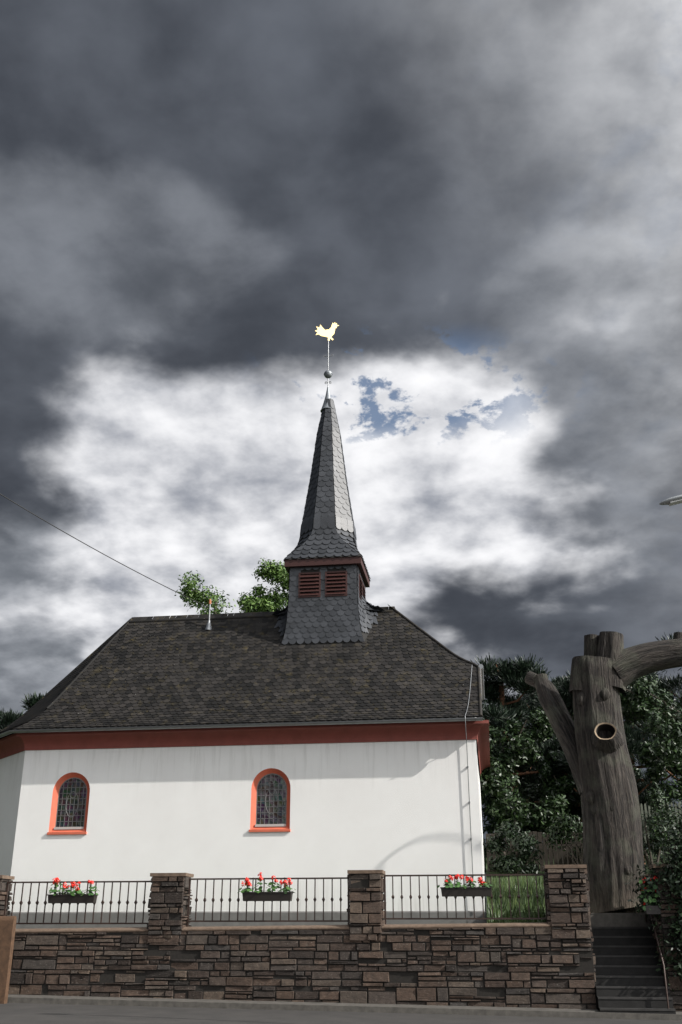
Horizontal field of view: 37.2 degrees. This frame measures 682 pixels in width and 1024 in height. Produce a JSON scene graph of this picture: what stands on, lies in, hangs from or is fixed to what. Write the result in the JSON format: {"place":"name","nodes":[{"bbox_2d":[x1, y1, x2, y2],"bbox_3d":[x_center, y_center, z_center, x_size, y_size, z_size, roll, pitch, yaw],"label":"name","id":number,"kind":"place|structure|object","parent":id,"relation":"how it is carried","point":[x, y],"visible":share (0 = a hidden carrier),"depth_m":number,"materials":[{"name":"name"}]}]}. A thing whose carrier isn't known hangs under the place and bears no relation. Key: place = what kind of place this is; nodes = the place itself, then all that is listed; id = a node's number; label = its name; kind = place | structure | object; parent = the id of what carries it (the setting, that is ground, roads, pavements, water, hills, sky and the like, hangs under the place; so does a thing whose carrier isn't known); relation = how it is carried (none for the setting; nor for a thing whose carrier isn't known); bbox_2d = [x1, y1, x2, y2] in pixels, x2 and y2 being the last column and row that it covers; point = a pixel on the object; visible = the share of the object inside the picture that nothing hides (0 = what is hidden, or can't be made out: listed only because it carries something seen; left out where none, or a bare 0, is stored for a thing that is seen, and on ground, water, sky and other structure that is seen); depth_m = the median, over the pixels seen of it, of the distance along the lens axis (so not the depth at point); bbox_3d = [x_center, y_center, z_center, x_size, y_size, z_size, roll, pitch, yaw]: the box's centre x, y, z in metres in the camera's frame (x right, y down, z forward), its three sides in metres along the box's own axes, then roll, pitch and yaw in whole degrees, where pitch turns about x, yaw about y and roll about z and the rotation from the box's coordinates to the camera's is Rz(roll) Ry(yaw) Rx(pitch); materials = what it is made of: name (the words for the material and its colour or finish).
{"place":"outdoors","nodes":[
{"label":"outdoors","id":0,"kind":"place"},
{"bbox_2d":[0,720,489,928],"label":"chapel walls","id":1,"kind":"structure","parent":0,"point":[307,801],"depth_m":27.00,"materials":[{"name":"white paint"}]},
{"bbox_2d":[0,605,482,777],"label":"roof","id":2,"kind":"structure","parent":1,"relation":"on","point":[230,668],"depth_m":29.76,"materials":[{"name":"grey stone"}]},
{"bbox_2d":[0,494,211,629],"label":"overhead cable","id":3,"kind":"object","parent":2,"relation":"attached to","point":[208,626],"visible":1,"depth_m":30.46,"materials":[{"name":"metal"}]},
{"bbox_2d":[0,664,484,906],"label":"zinc gutter","id":4,"kind":"object","parent":2,"relation":"attached to","point":[465,719],"visible":0.84,"depth_m":27.33,"materials":[{"name":"grey metal"}]},
{"bbox_2d":[272,398,382,644],"bbox_3d":[-0.416,0.419,33.642,3.749,9.362,2.561,-3,-23,7],"label":"steeple","id":5,"kind":"object","parent":2,"relation":"on","point":[327,571],"visible":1,"depth_m":31.96,"materials":[{"name":"black stone"}]},
{"bbox_2d":[316,323,338,412],"bbox_3d":[-0.503,-5.179,35.975,0.597,3.613,0.665,18,-28,-37],"label":"weather vane","id":6,"kind":"object","parent":5,"relation":"on","point":[329,334],"visible":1,"depth_m":36.22,"materials":[{"name":"metal"}]},
{"bbox_2d":[0,1003,681,1023],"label":"road asphalt","id":7,"kind":"structure","parent":0,"point":[23,1013],"depth_m":20.04,"materials":[{"name":"grey asphalt"}]},
{"bbox_2d":[0,916,16,1003],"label":"pillar","id":8,"kind":"structure","parent":7,"relation":"on","point":[7,929],"depth_m":22.65,"materials":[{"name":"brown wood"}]},
{"bbox_2d":[659,495,681,505],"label":"street lamp","id":9,"kind":"object","parent":7,"relation":"on","point":[674,500],"visible":1,"depth_m":18.12,"materials":[{"name":"grey metal"}]},
{"bbox_2d":[0,0,681,907],"label":"sky","id":10,"kind":"structure","parent":0,"point":[482,198],"materials":[{"name":"grey"}]},
{"bbox_2d":[486,849,671,922],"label":"terrace grass","id":11,"kind":"structure","parent":0,"point":[533,908],"depth_m":26.25,"materials":[{"name":"green plant"}]},
{"bbox_2d":[0,691,46,729],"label":"pine tree","id":12,"kind":"object","parent":11,"relation":"on","point":[7,718],"visible":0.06,"depth_m":36.93,"materials":[{"name":"green plant"}]},
{"bbox_2d":[174,570,261,613],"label":"birch tree","id":13,"kind":"object","parent":11,"relation":"on","point":[201,597],"visible":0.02,"depth_m":48.12,"materials":[{"name":"green plant"}]},
{"bbox_2d":[239,558,288,612],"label":"birch tree","id":14,"kind":"object","parent":11,"relation":"on","point":[277,574],"visible":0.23,"depth_m":47.60,"materials":[{"name":"green plant"}]},
{"bbox_2d":[483,821,544,873],"bbox_3d":[5.210,10.141,30.567,1.875,1.735,1.340,-3,-23,7],"label":"hedge shrub","id":15,"kind":"object","parent":11,"relation":"on","point":[525,849],"visible":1,"depth_m":30.49,"materials":[{"name":"green plant"}]},
{"bbox_2d":[470,653,562,803],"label":"pine tree","id":16,"kind":"object","parent":11,"relation":"on","point":[502,709],"visible":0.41,"depth_m":40.49,"materials":[{"name":"green plant"}]},
{"bbox_2d":[480,706,569,873],"bbox_3d":[5.563,10.249,34.948,5.081,7.062,4.184,17,-28,-35],"label":"broadleaf tree","id":17,"kind":"object","parent":11,"relation":"on","point":[512,746],"visible":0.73,"depth_m":34.53,"materials":[{"name":"green plant"}]},
{"bbox_2d":[502,679,556,839],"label":"pine tree","id":18,"kind":"object","parent":11,"relation":"on","point":[530,703],"visible":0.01,"depth_m":47.49,"materials":[{"name":"green plant"}]},
{"bbox_2d":[482,718,640,841],"bbox_3d":[8.549,10.765,36.832,5.928,6.756,4.606,9,-24,-21],"label":"broadleaf tree","id":19,"kind":"object","parent":11,"relation":"on","point":[555,784],"visible":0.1,"depth_m":36.74,"materials":[{"name":"green plant"}]},
{"bbox_2d":[541,812,583,864],"bbox_3d":[7.363,10.007,30.499,2.638,1.908,1.526,5,-23,-12],"label":"hedge shrub","id":20,"kind":"object","parent":11,"relation":"on","point":[561,826],"visible":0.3,"depth_m":30.56,"materials":[{"name":"green plant"}]},
{"bbox_2d":[486,802,681,871],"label":"garden fences","id":21,"kind":"object","parent":11,"relation":"on","point":[562,856],"visible":0.21,"depth_m":31.11,"materials":[{"name":"brown wood"}]},
{"bbox_2d":[514,671,675,828],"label":"pine tree","id":22,"kind":"object","parent":11,"relation":"on","point":[562,687],"visible":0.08,"depth_m":42.29,"materials":[{"name":"green plant"}]},
{"bbox_2d":[536,733,666,817],"bbox_3d":[9.678,10.677,36.782,4.982,6.467,4.909,-3,-23,7],"label":"pine tree","id":23,"kind":"object","parent":11,"relation":"on","point":[631,747],"visible":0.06,"depth_m":36.50,"materials":[{"name":"green plant"}]},
{"bbox_2d":[525,631,681,912],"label":"tree trunk","id":24,"kind":"object","parent":11,"relation":"on","point":[607,668],"visible":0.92,"depth_m":26.48,"materials":[{"name":"brown plant"}]},
{"bbox_2d":[549,676,659,790],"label":"pine tree","id":25,"kind":"object","parent":11,"relation":"on","point":[641,774],"depth_m":50.36,"materials":[{"name":"green plant"}]},
{"bbox_2d":[540,670,679,863],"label":"pine tree","id":26,"kind":"object","parent":11,"relation":"on","point":[628,729],"depth_m":43.12,"materials":[{"name":"green plant"}]},
{"bbox_2d":[620,673,681,805],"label":"broadleaf tree","id":27,"kind":"object","parent":11,"relation":"on","point":[639,699],"visible":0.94,"depth_m":34.46,"materials":[{"name":"green plant"}]},
{"bbox_2d":[623,631,681,780],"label":"pine tree","id":28,"kind":"object","parent":11,"relation":"on","point":[676,686],"visible":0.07,"depth_m":41.31,"materials":[{"name":"green plant"}]},
{"bbox_2d":[640,800,681,863],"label":"hedge shrub","id":29,"kind":"object","parent":11,"relation":"on","point":[645,820],"visible":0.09,"depth_m":30.42,"materials":[{"name":"green plant"}]},
{"bbox_2d":[642,781,681,869],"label":"bush","id":30,"kind":"object","parent":11,"relation":"on","point":[656,800],"visible":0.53,"depth_m":28.39,"materials":[{"name":"green plant"}]},
{"label":"terrain","id":31,"kind":"structure","parent":0,"visible":0},
{"bbox_2d":[0,864,596,1008],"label":"stone retaining wall","id":32,"kind":"structure","parent":31,"relation":"on","point":[367,954],"depth_m":22.59,"materials":[{"name":"brown stone"}]},
{"bbox_2d":[3,874,547,926],"bbox_3d":[-3.609,9.170,23.694,16.580,1.220,0.064,-3,-23,7],"label":"iron railing","id":33,"kind":"object","parent":32,"relation":"on","point":[238,900],"visible":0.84,"depth_m":23.42,"materials":[{"name":"metal"}]},
{"bbox_2d":[47,877,98,902],"bbox_3d":[-6.359,8.964,24.023,1.303,0.583,0.419,-3,-23,7],"label":"flower box","id":34,"kind":"object","parent":33,"relation":"attached to","point":[79,896],"visible":1,"depth_m":23.90,"materials":[{"name":"black plastic"}]},
{"bbox_2d":[237,872,295,900],"bbox_3d":[-1.714,8.666,23.439,1.366,0.627,0.407,-3,-23,7],"label":"flower box","id":35,"kind":"object","parent":33,"relation":"attached to","point":[268,895],"visible":1,"depth_m":23.32,"materials":[{"name":"black plastic"}]},
{"bbox_2d":[437,874,492,896],"bbox_3d":[2.799,8.414,22.846,1.262,0.479,0.410,-3,-23,7],"label":"flower box","id":36,"kind":"object","parent":33,"relation":"attached to","point":[457,889],"visible":1,"depth_m":22.75,"materials":[{"name":"black plastic"}]},
{"bbox_2d":[7,994,681,1020],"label":"sidewalk","id":37,"kind":"structure","parent":31,"relation":"on","point":[354,1007],"depth_m":21.68,"materials":[{"name":"concrete"}]},
{"bbox_2d":[543,864,681,1013],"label":"outdoor stairs","id":38,"kind":"structure","parent":31,"relation":"on","point":[630,978],"depth_m":21.96,"materials":[{"name":"stone"}]},
{"bbox_2d":[639,876,660,913],"bbox_3d":[6.775,8.437,22.300,0.423,0.778,0.515,-3,-23,7],"label":"geranium pot","id":39,"kind":"object","parent":38,"relation":"on","point":[652,909],"depth_m":22.11,"materials":[{"name":"green plant"}]},
{"bbox_2d":[625,802,681,991],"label":"bush","id":40,"kind":"object","parent":31,"relation":"on","point":[676,856],"visible":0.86,"depth_m":22.12,"materials":[{"name":"green plant"}]}
]}

